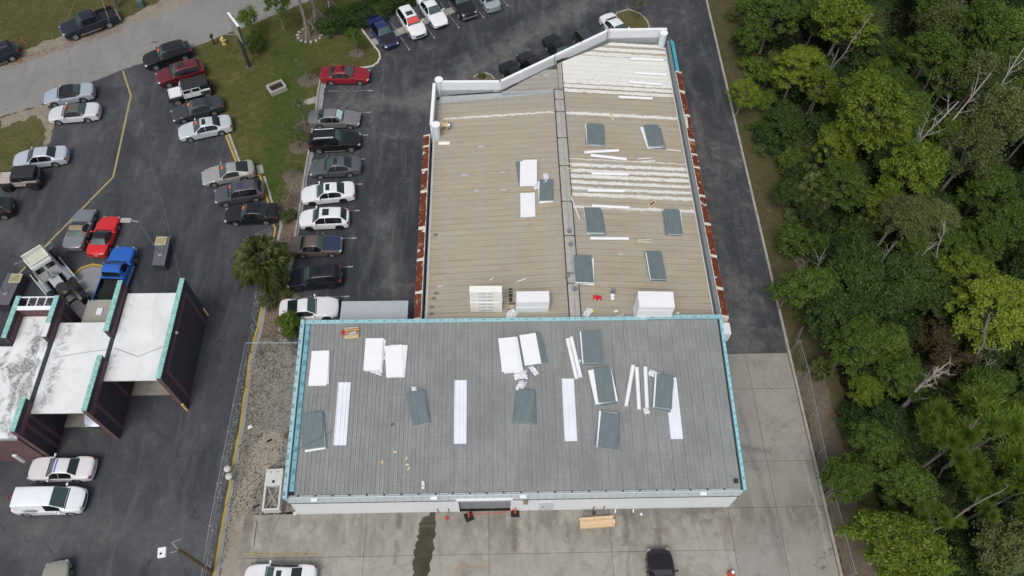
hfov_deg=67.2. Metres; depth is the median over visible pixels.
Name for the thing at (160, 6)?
verge sand
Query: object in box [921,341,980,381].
tree
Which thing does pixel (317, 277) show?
parked car
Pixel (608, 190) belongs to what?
foam tube
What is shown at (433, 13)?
parked car
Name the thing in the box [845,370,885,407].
tree
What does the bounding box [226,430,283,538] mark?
sandy patch
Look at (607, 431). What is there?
board stack
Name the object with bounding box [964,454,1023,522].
tree
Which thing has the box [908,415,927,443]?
shrub
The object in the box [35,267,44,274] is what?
rear window
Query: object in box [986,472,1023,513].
tree
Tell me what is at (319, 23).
shrub
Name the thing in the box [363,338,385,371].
board stack
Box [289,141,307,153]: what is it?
mulch ring
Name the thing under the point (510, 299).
tool row
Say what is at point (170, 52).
parked car
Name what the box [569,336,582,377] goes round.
foam tube
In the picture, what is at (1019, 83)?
tree
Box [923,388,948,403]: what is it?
shrub
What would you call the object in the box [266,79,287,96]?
drain box
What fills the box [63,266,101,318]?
island pad
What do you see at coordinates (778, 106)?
shrub
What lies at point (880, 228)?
fan palm
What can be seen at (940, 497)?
shrub
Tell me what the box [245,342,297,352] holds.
chain link fence
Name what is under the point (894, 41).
shrub
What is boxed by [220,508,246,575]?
sandy strip
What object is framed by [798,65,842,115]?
tree
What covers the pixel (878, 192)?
tree
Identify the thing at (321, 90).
gutter
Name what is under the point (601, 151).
foam tube
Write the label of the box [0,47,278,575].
parking lot
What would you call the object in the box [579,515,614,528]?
lumber stack
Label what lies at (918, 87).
tree
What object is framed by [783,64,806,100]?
shrub
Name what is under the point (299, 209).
kerb
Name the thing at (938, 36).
tree
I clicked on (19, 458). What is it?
tank
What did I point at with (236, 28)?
pole sign
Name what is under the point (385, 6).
shrub
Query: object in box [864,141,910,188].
tree
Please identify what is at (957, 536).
shrub
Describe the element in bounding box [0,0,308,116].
road
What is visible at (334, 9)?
shrub
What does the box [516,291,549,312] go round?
foam bundle stack
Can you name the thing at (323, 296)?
painted line
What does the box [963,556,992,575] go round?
shrub
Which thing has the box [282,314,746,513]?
warehouse
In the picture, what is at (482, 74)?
shrub
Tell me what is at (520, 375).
plastic film
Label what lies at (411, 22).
parked car
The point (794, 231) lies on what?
shrub
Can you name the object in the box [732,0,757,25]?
shrub
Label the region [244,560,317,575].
parked car
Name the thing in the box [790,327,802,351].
chain link gate
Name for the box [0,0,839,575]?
ground
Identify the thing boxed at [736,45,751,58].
shrub
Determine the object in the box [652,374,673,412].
board stack
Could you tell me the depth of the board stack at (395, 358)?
55.67 m
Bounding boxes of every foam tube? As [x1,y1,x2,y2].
[565,338,578,379]
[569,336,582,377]
[584,149,618,153]
[587,189,624,192]
[590,154,626,160]
[590,237,628,239]
[591,172,628,175]
[591,204,629,208]
[618,95,652,99]
[624,365,634,406]
[629,80,661,85]
[630,57,663,61]
[634,71,666,75]
[635,367,640,409]
[643,366,648,407]
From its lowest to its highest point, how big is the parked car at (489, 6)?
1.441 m
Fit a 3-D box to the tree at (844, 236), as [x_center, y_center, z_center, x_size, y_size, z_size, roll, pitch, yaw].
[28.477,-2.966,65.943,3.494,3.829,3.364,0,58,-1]
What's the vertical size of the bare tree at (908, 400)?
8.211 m
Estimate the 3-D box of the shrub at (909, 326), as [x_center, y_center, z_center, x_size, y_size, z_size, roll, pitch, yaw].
[31.503,3.493,62.539,3.083,2.966,5.354,40,66,21]
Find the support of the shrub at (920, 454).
on the forest floor
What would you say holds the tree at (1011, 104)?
on the forest floor
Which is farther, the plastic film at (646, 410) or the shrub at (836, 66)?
the shrub at (836, 66)
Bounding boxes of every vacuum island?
[0,273,28,310]
[152,236,173,270]
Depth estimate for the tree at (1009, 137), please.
70.16 m
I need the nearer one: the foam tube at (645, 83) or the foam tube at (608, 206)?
the foam tube at (608, 206)
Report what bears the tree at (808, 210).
on the verge
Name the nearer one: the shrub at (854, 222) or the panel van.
the panel van
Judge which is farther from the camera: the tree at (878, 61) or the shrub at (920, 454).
the tree at (878, 61)
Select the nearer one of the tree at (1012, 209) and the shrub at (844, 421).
the shrub at (844, 421)
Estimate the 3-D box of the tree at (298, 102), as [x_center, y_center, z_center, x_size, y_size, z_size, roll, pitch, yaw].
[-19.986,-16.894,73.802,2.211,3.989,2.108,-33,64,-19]
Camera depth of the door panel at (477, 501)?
54.68 m
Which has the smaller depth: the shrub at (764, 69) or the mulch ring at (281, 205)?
the mulch ring at (281, 205)
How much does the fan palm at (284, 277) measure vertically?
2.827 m
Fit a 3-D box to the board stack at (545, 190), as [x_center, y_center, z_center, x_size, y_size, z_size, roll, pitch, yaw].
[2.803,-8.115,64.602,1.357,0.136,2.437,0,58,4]
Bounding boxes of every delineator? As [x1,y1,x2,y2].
[464,511,473,521]
[511,508,518,516]
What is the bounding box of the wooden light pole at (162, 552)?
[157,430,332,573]
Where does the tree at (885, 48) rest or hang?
on the forest floor
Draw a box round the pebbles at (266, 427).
[223,327,297,556]
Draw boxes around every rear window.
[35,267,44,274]
[45,261,54,268]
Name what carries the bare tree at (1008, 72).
on the forest floor
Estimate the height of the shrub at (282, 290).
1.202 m
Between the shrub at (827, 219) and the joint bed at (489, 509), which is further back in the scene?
the shrub at (827, 219)
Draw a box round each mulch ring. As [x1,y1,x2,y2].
[276,292,297,306]
[279,200,298,211]
[282,169,302,183]
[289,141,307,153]
[296,120,311,132]
[297,73,318,86]
[300,30,320,41]
[307,14,327,25]
[349,49,364,57]
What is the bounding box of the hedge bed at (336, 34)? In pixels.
[320,0,415,37]
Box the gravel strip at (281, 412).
[220,332,296,569]
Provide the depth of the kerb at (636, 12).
84.56 m
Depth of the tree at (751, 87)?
73.52 m
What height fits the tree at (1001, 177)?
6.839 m
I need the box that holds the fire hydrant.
[220,36,225,44]
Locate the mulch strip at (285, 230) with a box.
[261,181,301,341]
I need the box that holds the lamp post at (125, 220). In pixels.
[120,218,161,255]
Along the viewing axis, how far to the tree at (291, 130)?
71.62 m
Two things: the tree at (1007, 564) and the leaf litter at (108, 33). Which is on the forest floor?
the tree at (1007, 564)
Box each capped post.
[224,465,231,472]
[225,473,232,480]
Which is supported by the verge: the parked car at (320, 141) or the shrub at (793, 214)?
the shrub at (793, 214)
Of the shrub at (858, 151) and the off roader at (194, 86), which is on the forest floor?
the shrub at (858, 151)
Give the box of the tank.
[12,454,25,462]
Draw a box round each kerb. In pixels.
[215,296,266,575]
[228,134,239,160]
[263,176,281,240]
[278,77,320,331]
[361,28,380,67]
[473,72,494,79]
[615,9,649,27]
[705,0,842,575]
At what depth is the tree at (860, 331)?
57.16 m
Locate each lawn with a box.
[0,0,157,51]
[0,104,52,172]
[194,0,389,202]
[474,73,493,79]
[617,10,648,27]
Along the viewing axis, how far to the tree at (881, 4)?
79.74 m
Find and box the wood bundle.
[341,327,359,338]
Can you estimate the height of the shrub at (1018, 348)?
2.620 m
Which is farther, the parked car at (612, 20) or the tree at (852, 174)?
the parked car at (612, 20)
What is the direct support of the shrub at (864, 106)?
on the forest floor
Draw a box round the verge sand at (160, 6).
[0,0,193,68]
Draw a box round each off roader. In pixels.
[0,165,44,191]
[167,74,213,105]
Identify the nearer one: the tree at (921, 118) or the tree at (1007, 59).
the tree at (921, 118)
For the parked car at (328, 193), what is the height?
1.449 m
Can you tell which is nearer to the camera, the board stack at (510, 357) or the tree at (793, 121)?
the board stack at (510, 357)
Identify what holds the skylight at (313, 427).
on the warehouse at (470, 445)
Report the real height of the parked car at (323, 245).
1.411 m
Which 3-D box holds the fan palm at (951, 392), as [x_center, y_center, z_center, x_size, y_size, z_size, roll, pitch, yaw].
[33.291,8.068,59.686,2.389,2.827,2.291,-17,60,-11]
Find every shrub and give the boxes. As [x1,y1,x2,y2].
[244,29,263,51]
[256,287,279,311]
[273,309,305,339]
[276,284,293,298]
[277,208,297,223]
[311,16,337,36]
[323,5,340,25]
[324,12,342,33]
[334,11,353,34]
[339,1,354,12]
[345,9,365,27]
[349,0,366,11]
[353,10,369,26]
[357,0,376,11]
[362,6,375,20]
[370,1,386,19]
[378,0,391,17]
[388,0,405,11]
[401,0,414,4]
[477,71,484,78]
[722,8,740,20]
[729,29,762,50]
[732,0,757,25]
[735,54,765,78]
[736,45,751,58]
[745,118,776,130]
[751,88,778,111]
[751,121,783,156]
[752,60,782,102]
[752,144,765,156]
[758,29,780,48]
[759,73,789,84]
[763,99,792,121]
[765,48,782,65]
[772,217,818,260]
[774,146,808,176]
[780,129,806,150]
[780,159,813,191]
[782,207,799,223]
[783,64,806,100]
[790,135,820,163]
[792,307,805,321]
[794,108,834,150]
[796,0,811,22]
[797,79,844,107]
[799,17,821,38]
[804,207,840,234]
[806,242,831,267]
[808,230,833,250]
[816,97,858,119]
[822,53,843,75]
[827,112,848,124]
[828,35,850,56]
[830,123,866,159]
[831,183,858,212]
[831,226,855,239]
[833,402,885,465]
[836,58,861,85]
[837,211,878,241]
[838,398,869,420]
[842,362,885,393]
[849,154,878,179]
[858,100,868,115]
[872,451,908,468]
[873,354,907,392]
[881,500,913,550]
[886,0,904,12]
[887,307,923,348]
[888,36,901,47]
[889,43,913,66]
[890,468,955,514]
[899,392,933,427]
[900,427,934,466]
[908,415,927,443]
[909,179,942,196]
[916,77,934,94]
[916,546,969,575]
[923,102,956,142]
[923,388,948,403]
[927,227,944,248]
[931,399,982,451]
[931,484,966,521]
[934,523,973,557]
[936,465,991,513]
[949,544,973,562]
[960,299,976,314]
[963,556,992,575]
[964,443,1000,472]
[968,299,1004,326]
[973,265,1008,277]
[987,216,1017,248]
[994,64,1017,80]
[994,247,1018,266]
[997,464,1015,507]
[1003,341,1023,373]
[1017,44,1023,67]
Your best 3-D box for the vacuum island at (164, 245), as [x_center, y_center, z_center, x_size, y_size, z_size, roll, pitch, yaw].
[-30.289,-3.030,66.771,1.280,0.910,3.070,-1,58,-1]
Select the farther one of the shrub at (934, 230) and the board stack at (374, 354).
the shrub at (934, 230)
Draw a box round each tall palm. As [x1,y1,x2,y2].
[297,0,314,36]
[311,0,324,21]
[325,0,337,10]
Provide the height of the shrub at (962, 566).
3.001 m
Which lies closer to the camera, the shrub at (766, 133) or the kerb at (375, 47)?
the shrub at (766, 133)
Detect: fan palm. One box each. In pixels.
[230,233,293,297]
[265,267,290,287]
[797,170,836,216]
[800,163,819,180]
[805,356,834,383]
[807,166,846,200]
[857,203,888,233]
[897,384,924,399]
[927,377,957,402]
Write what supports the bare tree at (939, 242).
on the forest floor
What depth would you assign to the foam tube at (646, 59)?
73.83 m
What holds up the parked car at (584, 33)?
on the parking lot at (379, 254)
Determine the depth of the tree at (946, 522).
51.91 m
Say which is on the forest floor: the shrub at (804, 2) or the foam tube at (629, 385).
the shrub at (804, 2)
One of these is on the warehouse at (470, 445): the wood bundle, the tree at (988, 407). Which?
the wood bundle
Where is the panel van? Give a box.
[8,482,88,515]
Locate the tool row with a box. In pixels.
[508,288,515,309]
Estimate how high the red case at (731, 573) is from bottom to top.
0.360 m
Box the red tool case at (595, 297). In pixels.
[593,295,601,300]
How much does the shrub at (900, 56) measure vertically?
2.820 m
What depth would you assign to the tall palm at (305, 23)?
80.50 m
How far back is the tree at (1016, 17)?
72.59 m
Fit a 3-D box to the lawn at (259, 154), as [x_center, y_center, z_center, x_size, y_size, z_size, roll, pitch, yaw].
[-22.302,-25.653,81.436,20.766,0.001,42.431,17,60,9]
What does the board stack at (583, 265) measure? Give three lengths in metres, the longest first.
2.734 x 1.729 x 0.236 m
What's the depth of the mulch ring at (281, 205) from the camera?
70.22 m
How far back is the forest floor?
70.59 m
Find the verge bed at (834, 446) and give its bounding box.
[797,371,876,575]
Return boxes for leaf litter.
[3,26,120,65]
[263,176,302,332]
[801,376,866,574]
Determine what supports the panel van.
on the parking lot at (151, 486)
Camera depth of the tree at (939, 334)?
60.68 m
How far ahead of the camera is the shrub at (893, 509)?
55.06 m
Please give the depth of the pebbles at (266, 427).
59.04 m
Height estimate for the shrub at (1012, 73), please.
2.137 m
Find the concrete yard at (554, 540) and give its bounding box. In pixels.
[235,353,838,575]
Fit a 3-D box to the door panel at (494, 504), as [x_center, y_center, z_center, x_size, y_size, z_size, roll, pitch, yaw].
[-1.943,15.618,55.402,3.630,0.405,0.036,-1,58,-1]
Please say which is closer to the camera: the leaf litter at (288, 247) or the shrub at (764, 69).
the leaf litter at (288, 247)
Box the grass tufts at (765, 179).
[711,1,829,359]
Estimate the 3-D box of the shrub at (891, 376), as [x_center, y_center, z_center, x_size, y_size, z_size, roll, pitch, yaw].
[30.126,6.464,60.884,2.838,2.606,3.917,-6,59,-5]
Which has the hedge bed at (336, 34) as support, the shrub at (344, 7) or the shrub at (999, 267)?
the shrub at (344, 7)
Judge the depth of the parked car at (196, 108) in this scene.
75.06 m
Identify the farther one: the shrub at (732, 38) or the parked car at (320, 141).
the shrub at (732, 38)
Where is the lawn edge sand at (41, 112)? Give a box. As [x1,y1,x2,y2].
[0,105,53,146]
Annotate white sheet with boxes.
[438,141,449,144]
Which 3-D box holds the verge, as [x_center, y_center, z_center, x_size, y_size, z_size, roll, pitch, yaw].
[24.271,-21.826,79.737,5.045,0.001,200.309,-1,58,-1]
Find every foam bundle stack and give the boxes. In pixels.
[469,286,501,311]
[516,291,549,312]
[633,291,674,316]
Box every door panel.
[459,501,509,502]
[459,502,509,504]
[460,504,509,506]
[460,506,509,507]
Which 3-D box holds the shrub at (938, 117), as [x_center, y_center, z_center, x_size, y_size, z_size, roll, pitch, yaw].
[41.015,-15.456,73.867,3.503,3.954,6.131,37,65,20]
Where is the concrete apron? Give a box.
[256,165,263,173]
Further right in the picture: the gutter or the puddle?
the puddle
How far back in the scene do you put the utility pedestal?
83.85 m
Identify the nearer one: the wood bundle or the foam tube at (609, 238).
the wood bundle
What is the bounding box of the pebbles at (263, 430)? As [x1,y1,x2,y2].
[221,330,298,566]
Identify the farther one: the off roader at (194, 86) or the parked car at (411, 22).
the parked car at (411, 22)
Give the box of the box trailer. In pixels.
[340,301,410,319]
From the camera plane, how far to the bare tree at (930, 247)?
60.58 m
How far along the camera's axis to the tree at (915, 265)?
60.68 m
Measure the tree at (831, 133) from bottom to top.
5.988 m
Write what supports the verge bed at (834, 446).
on the verge
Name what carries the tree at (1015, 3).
on the forest floor
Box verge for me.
[708,0,892,575]
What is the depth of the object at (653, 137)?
68.46 m
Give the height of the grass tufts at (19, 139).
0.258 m
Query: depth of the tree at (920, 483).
52.32 m
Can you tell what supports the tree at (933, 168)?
on the forest floor
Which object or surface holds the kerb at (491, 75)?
on the parking lot at (379, 254)
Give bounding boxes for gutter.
[281,83,324,328]
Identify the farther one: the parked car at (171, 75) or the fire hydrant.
the fire hydrant
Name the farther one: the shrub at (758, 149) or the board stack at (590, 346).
the shrub at (758, 149)
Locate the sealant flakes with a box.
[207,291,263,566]
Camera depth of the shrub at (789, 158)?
71.29 m
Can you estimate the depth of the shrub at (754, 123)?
74.83 m
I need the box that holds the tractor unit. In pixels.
[15,242,91,305]
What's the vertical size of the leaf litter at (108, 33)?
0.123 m
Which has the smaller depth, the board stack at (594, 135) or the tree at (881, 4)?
the board stack at (594, 135)
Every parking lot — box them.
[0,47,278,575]
[281,0,786,352]
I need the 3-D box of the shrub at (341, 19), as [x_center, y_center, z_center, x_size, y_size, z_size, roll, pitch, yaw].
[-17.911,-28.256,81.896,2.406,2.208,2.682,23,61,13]
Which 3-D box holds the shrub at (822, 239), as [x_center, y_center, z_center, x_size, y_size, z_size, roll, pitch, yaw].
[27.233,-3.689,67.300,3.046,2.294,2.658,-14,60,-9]
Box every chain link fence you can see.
[201,341,248,575]
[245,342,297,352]
[793,339,856,575]
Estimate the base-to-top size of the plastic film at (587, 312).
0.225 m
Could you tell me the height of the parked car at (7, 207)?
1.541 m
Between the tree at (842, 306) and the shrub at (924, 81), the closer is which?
the tree at (842, 306)
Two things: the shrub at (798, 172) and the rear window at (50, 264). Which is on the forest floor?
the shrub at (798, 172)
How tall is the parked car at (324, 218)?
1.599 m
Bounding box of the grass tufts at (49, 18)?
[0,0,153,48]
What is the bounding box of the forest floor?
[756,0,1023,575]
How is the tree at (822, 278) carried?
on the verge
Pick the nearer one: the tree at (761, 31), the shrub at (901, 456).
the shrub at (901, 456)
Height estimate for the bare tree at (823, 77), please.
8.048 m
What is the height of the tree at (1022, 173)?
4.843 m
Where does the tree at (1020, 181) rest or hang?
on the forest floor
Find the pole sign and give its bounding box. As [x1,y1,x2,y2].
[226,12,250,66]
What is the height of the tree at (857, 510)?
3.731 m
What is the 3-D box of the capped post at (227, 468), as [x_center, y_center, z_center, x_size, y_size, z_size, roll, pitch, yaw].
[-20.866,13.394,56.717,0.540,0.950,0.540,-1,58,-1]
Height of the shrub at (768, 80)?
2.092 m
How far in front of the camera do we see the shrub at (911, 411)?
58.54 m
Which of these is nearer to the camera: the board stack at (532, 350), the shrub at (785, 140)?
the board stack at (532, 350)
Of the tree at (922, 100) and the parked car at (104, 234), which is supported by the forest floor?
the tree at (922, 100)
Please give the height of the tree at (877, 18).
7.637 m
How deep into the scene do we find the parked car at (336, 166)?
71.40 m
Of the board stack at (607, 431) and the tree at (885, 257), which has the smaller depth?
the board stack at (607, 431)
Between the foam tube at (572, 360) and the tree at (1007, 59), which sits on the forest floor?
the tree at (1007, 59)
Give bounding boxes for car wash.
[0,278,206,460]
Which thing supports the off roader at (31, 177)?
on the parking lot at (151, 486)
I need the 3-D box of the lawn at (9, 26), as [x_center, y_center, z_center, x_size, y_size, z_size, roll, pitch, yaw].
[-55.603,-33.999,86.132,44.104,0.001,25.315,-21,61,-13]
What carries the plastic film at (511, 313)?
on the warehouse at (474, 229)
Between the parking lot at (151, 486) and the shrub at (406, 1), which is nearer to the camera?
the parking lot at (151, 486)
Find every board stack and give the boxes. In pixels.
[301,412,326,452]
[308,350,329,385]
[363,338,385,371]
[385,344,407,377]
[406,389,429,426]
[498,337,522,373]
[512,388,535,425]
[516,159,536,185]
[518,333,547,367]
[520,193,535,217]
[538,179,552,202]
[573,255,593,284]
[578,331,602,366]
[583,207,605,235]
[585,123,604,146]
[587,367,618,406]
[594,410,619,449]
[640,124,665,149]
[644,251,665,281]
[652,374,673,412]
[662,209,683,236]
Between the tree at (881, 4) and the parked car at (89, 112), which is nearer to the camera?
the parked car at (89, 112)
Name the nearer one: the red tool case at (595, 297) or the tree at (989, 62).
the red tool case at (595, 297)
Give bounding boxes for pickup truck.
[59,5,120,40]
[93,246,137,299]
[447,0,477,19]
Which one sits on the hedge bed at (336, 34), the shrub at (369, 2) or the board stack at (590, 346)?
the shrub at (369, 2)
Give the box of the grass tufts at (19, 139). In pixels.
[0,119,44,167]
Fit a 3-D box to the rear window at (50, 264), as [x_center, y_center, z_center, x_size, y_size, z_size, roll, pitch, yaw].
[-38.281,-1.938,63.885,0.660,0.550,0.030,-40,67,-22]
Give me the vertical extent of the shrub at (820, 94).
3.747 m
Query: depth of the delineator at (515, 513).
55.63 m
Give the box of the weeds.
[220,328,298,563]
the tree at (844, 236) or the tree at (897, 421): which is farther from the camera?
the tree at (844, 236)
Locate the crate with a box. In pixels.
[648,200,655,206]
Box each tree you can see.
[234,3,259,30]
[260,0,290,30]
[274,185,291,208]
[281,117,306,147]
[282,159,295,177]
[290,97,311,126]
[292,52,314,80]
[343,27,362,53]
[629,0,645,19]
[725,76,763,115]
[735,0,806,54]
[735,14,775,57]
[762,99,805,136]
[763,279,805,308]
[767,0,802,26]
[769,43,828,99]
[771,176,803,207]
[776,264,843,313]
[791,193,821,223]
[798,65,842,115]
[799,288,876,351]
[802,0,836,46]
[807,0,885,56]
[808,48,838,116]
[811,118,858,167]
[815,21,839,43]
[815,158,874,212]
[816,451,875,504]
[825,229,888,302]
[825,232,857,258]
[825,313,885,376]
[832,12,871,68]
[832,507,963,575]
[834,4,889,64]
[834,67,918,158]
[840,33,899,68]
[841,275,924,324]
[844,415,905,471]
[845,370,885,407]
[851,505,893,543]
[857,181,907,224]
[858,321,915,363]
[863,55,893,72]
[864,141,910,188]
[865,0,894,18]
[865,110,920,153]
[871,397,913,447]
[871,454,944,514]
[873,64,915,117]
[873,350,930,403]
[874,247,895,277]
[876,193,927,244]
[877,135,951,197]
[881,246,948,313]
[882,241,897,260]
[884,143,943,186]
[890,191,937,248]
[892,232,934,261]
[893,90,934,129]
[895,109,930,144]
[896,21,962,80]
[901,354,954,407]
[905,77,922,95]
[909,0,959,30]
[910,0,977,76]
[910,92,958,147]
[910,500,969,529]
[911,394,993,486]
[912,197,964,244]
[912,316,961,354]
[913,273,962,322]
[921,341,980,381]
[922,238,946,255]
[923,110,968,163]
[923,188,961,230]
[927,46,979,110]
[927,228,973,272]
[927,375,1023,474]
[931,221,945,264]
[932,246,1000,304]
[932,482,1010,530]
[934,321,964,351]
[935,65,990,145]
[938,117,1009,190]
[938,418,978,478]
[942,270,1023,353]
[943,0,1014,91]
[944,122,989,180]
[945,45,1008,113]
[953,359,1018,414]
[956,162,1021,220]
[957,78,1023,159]
[958,212,1009,269]
[959,327,1019,368]
[962,0,1023,74]
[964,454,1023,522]
[969,512,1023,575]
[970,160,1023,199]
[970,195,1023,247]
[973,313,998,365]
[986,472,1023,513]
[986,504,1023,554]
[992,113,1023,146]
[994,74,1023,119]
[997,387,1023,437]
[1000,48,1013,65]
[1000,544,1023,575]
[1001,41,1023,84]
[1001,256,1023,280]
[1004,349,1023,393]
[1005,0,1023,10]
[1006,119,1023,160]
[1010,241,1023,258]
[1011,65,1023,92]
[1015,166,1023,199]
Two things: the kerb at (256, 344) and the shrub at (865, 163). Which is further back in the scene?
the shrub at (865, 163)
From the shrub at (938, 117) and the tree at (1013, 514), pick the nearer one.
the tree at (1013, 514)
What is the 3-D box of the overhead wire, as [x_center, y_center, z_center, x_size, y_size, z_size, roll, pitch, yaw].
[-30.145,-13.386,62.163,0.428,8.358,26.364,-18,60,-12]
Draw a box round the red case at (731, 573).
[727,570,735,575]
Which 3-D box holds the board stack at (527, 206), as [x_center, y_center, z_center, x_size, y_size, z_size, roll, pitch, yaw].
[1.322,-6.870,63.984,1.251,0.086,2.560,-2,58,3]
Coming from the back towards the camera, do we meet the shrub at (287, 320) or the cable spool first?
the cable spool
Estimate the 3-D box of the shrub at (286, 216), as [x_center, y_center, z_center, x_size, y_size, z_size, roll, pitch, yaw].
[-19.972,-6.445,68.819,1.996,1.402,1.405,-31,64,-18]
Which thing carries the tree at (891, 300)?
on the forest floor
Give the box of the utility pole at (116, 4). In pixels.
[112,0,119,7]
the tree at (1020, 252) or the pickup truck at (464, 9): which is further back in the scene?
the pickup truck at (464, 9)
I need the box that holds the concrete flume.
[298,96,315,106]
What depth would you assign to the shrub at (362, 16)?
82.05 m
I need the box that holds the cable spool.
[441,120,450,129]
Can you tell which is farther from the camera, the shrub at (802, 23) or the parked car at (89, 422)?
the shrub at (802, 23)
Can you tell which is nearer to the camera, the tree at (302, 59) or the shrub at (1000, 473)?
the shrub at (1000, 473)
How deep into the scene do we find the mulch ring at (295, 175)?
72.01 m
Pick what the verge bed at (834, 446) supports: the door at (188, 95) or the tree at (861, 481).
the tree at (861, 481)
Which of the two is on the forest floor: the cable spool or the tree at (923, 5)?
the tree at (923, 5)
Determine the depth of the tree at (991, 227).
62.66 m
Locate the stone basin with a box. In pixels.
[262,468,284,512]
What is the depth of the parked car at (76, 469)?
56.04 m
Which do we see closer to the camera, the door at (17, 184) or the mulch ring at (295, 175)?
the door at (17, 184)
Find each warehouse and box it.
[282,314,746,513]
[414,25,730,340]
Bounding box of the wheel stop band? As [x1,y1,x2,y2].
[371,7,453,44]
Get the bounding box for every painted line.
[19,70,131,272]
[61,263,102,298]
[213,224,275,575]
[225,135,236,161]
[243,553,318,554]
[255,175,268,202]
[295,296,343,297]
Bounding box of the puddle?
[412,512,435,575]
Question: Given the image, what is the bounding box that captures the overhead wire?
[102,1,179,276]
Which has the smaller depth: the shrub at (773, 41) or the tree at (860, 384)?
the tree at (860, 384)
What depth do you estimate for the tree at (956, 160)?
68.52 m
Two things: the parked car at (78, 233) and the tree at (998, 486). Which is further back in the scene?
the parked car at (78, 233)
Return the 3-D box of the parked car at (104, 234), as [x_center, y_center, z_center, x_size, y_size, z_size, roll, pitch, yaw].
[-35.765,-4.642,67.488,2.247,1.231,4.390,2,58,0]
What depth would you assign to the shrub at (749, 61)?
78.58 m
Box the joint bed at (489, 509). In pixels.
[244,353,838,574]
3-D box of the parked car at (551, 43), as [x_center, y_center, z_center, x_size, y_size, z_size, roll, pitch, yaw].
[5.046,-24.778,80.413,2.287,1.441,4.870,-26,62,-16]
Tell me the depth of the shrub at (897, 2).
84.13 m
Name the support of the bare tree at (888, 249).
on the forest floor
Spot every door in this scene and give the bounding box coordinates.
[13,182,22,186]
[184,93,192,98]
[192,90,200,96]
[538,502,553,509]
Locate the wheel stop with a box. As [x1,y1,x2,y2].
[251,521,256,546]
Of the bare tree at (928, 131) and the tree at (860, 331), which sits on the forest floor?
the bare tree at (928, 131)
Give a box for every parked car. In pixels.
[0,40,20,64]
[0,197,15,219]
[12,146,69,167]
[27,453,97,482]
[42,559,73,575]
[43,83,95,106]
[47,102,101,124]
[62,209,96,250]
[84,414,100,427]
[86,216,120,257]
[141,39,192,70]
[155,58,205,87]
[170,95,224,123]
[178,115,232,141]
[201,159,255,187]
[214,179,264,206]
[224,201,279,225]
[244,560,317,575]
[279,294,338,319]
[286,264,342,292]
[289,232,342,257]
[299,206,349,231]
[301,181,355,205]
[307,107,360,129]
[307,128,360,153]
[309,155,361,179]
[319,64,369,84]
[367,14,398,49]
[396,4,426,39]
[416,0,448,28]
[478,0,501,12]
[498,60,520,77]
[516,50,540,68]
[542,34,568,55]
[571,27,592,44]
[599,12,629,29]
[645,548,678,575]
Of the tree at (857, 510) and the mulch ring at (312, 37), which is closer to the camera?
the tree at (857, 510)
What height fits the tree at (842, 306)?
6.420 m
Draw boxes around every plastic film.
[371,371,382,375]
[506,308,518,317]
[513,370,527,379]
[516,380,526,389]
[528,366,538,375]
[543,173,548,181]
[582,307,591,316]
[643,408,649,414]
[648,369,659,376]
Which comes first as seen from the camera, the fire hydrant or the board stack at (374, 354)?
the board stack at (374, 354)
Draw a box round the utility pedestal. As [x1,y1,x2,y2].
[135,0,144,7]

